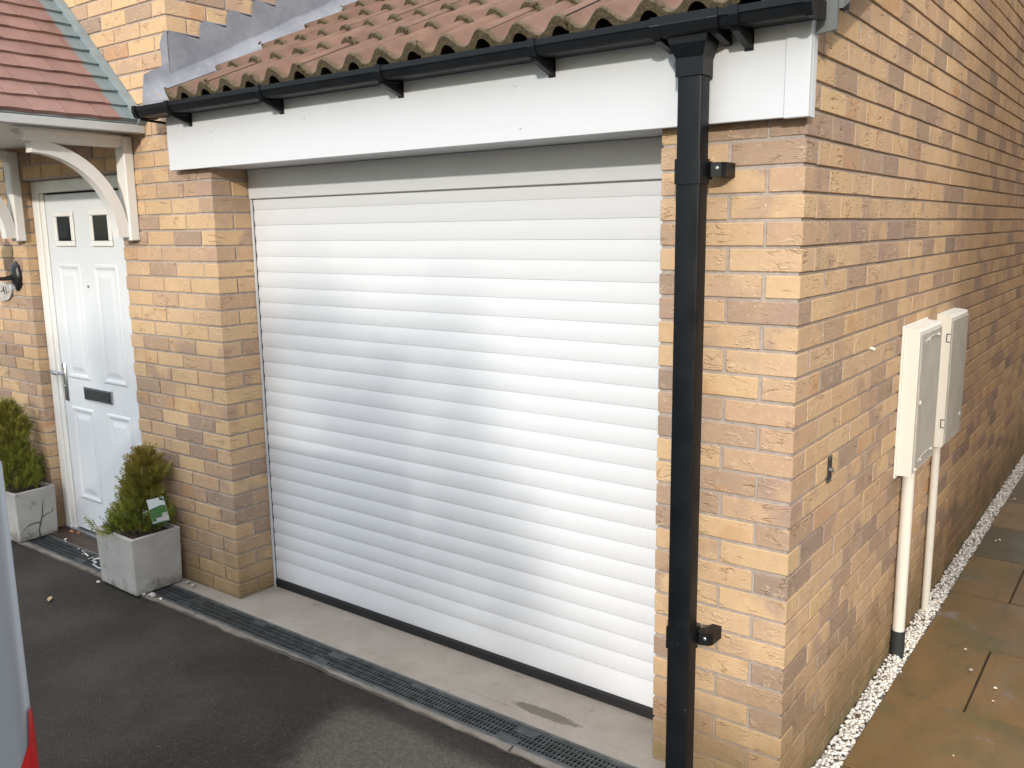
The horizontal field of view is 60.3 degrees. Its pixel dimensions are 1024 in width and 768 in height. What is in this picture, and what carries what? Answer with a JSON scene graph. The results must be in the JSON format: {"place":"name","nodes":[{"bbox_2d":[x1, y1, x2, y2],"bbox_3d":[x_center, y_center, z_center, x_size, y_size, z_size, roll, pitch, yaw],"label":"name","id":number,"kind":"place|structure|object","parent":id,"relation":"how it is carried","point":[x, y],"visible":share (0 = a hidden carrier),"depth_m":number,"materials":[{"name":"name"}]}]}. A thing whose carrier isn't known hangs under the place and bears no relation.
{"place":"outdoors","nodes":[
{"label":"outdoors","id":0,"kind":"place"},
{"bbox_2d":[11,540,543,767],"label":"driveway","id":1,"kind":"structure","parent":0,"point":[117,677],"depth_m":3.44,"materials":[{"name":"grey asphalt"}]},
{"bbox_2d":[0,461,39,767],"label":"silver car","id":2,"kind":"object","parent":1,"relation":"on","point":[18,745],"visible":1,"depth_m":1.57,"materials":[{"name":"grey paint"}]},
{"bbox_2d":[12,540,563,767],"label":"kerb","id":3,"kind":"structure","parent":1,"relation":"on","point":[528,756],"depth_m":3.58,"materials":[{"name":"concrete"}]},
{"bbox_2d":[148,592,155,597],"bbox_3d":[-1.801,1.055,4.417,0.045,0.023,0.033,7,12,36],"label":"stone","id":4,"kind":"object","parent":3,"relation":"on","point":[152,594],"visible":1,"depth_m":4.41,"materials":[{"name":"white stone"}]},
{"bbox_2d":[51,535,664,767],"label":"apron","id":5,"kind":"object","parent":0,"point":[619,734],"visible":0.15,"depth_m":3.60,"materials":[{"name":"concrete"}]},
{"bbox_2d":[5,478,57,542],"bbox_3d":[-3.017,0.757,5.391,0.440,0.299,0.245,6,12,33],"label":"planter","id":6,"kind":"object","parent":5,"relation":"on","point":[32,512],"visible":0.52,"depth_m":5.26,"materials":[{"name":"concrete"}]},
{"bbox_2d":[0,395,44,491],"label":"conifer","id":7,"kind":"object","parent":6,"relation":"on","point":[22,466],"visible":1,"depth_m":5.26,"materials":[{"name":"green plant"}]},
{"bbox_2d":[95,517,181,595],"bbox_3d":[-1.937,0.884,4.592,0.367,0.297,0.277,7,12,36],"label":"planter","id":8,"kind":"object","parent":5,"relation":"on","point":[137,563],"visible":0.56,"depth_m":4.49,"materials":[{"name":"concrete"}]},
{"bbox_2d":[84,441,177,537],"bbox_3d":[-1.927,0.527,4.536,0.448,0.498,0.499,7,12,36],"label":"conifer","id":9,"kind":"object","parent":8,"relation":"on","point":[144,469],"visible":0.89,"depth_m":4.45,"materials":[{"name":"green plant"}]},
{"bbox_2d":[146,497,169,523],"bbox_3d":[-1.748,0.625,4.357,0.111,0.140,0.011,-1,10,0],"label":"plant label","id":10,"kind":"object","parent":9,"relation":"attached to","point":[158,510],"visible":1,"depth_m":4.36,"materials":[{"name":"paper"}]},
{"bbox_2d":[840,474,1023,767],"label":"paving","id":11,"kind":"structure","parent":0,"point":[937,707],"depth_m":3.57,"materials":[{"name":"stone"}]},
{"bbox_3d":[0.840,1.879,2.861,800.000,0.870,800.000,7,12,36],"label":"ground","id":12,"kind":"structure","parent":0,"visible":0},
{"bbox_2d":[0,0,275,593],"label":"brick house","id":13,"kind":"structure","parent":12,"relation":"on","point":[99,361],"depth_m":4.78,"materials":[{"name":"brown brick"}]},
{"bbox_2d":[0,281,12,300],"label":"house number","id":14,"kind":"object","parent":13,"relation":"attached to","point":[6,293],"visible":0.97,"depth_m":5.37,"materials":[{"name":"stone"}]},
{"bbox_2d":[0,261,21,290],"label":"wall lantern","id":15,"kind":"object","parent":13,"relation":"attached to","point":[15,276],"depth_m":5.23,"materials":[{"name":"black metal"}]},
{"bbox_2d":[0,0,146,240],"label":"door canopy","id":16,"kind":"object","parent":13,"relation":"attached to","point":[61,82],"visible":1,"depth_m":4.20,"materials":[{"name":"tile"}]},
{"bbox_2d":[44,190,146,531],"bbox_3d":[-2.400,-0.071,5.038,0.881,1.996,0.103,7,12,36],"label":"front door","id":17,"kind":"structure","parent":13,"relation":"in","point":[89,273],"depth_m":5.01,"materials":[{"name":"white plastic"}]},
{"bbox_2d":[25,535,636,767],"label":"drainage channel","id":18,"kind":"object","parent":12,"relation":"on","point":[557,750],"visible":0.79,"depth_m":3.59,"materials":[{"name":"plastic"}]},
{"bbox_2d":[131,0,1023,767],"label":"garage","id":19,"kind":"structure","parent":12,"relation":"on","point":[545,336],"depth_m":3.31,"materials":[{"name":"brick"}]},
{"bbox_2d":[250,179,662,719],"bbox_3d":[-0.309,0.172,3.704,2.272,1.964,0.045,7,12,36],"label":"roller door","id":20,"kind":"structure","parent":19,"relation":"in","point":[460,389],"depth_m":3.57,"materials":[{"name":"white metal"}]},
{"bbox_2d":[827,455,833,482],"bbox_3d":[1.033,0.276,2.854,0.016,0.088,0.034,7,12,36],"label":"cable plate","id":21,"kind":"object","parent":19,"relation":"attached to","point":[830,470],"visible":1,"depth_m":2.85,"materials":[{"name":"metal"}]},
{"bbox_2d":[890,317,941,660],"bbox_3d":[1.697,0.463,3.732,0.078,1.454,0.409,7,12,36],"label":"meter box","id":22,"kind":"object","parent":19,"relation":"attached to","point":[918,391],"visible":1,"depth_m":3.59,"materials":[{"name":"beige plastic"}]},
{"bbox_2d":[912,326,941,471],"bbox_3d":[1.718,0.054,3.640,0.012,0.555,0.361,7,12,36],"label":"door","id":23,"kind":"structure","parent":22,"relation":"in","point":[930,350],"depth_m":3.62,"materials":[{"name":"beige plastic"}]},
{"bbox_2d":[921,308,968,609],"bbox_3d":[2.064,0.375,4.220,0.072,1.448,0.381,7,12,36],"label":"meter box","id":24,"kind":"object","parent":19,"relation":"attached to","point":[954,321],"visible":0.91,"depth_m":4.11,"materials":[{"name":"beige plastic"}]},
{"bbox_2d":[944,314,968,442],"bbox_3d":[2.084,-0.032,4.130,0.011,0.565,0.356,7,12,36],"label":"door","id":25,"kind":"structure","parent":24,"relation":"in","point":[957,350],"depth_m":4.11,"materials":[{"name":"beige plastic"}]},
{"bbox_2d":[811,454,1023,767],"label":"gravel strip","id":26,"kind":"object","parent":12,"relation":"on","point":[842,743],"visible":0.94,"depth_m":3.93,"materials":[{"name":"white gravel"}]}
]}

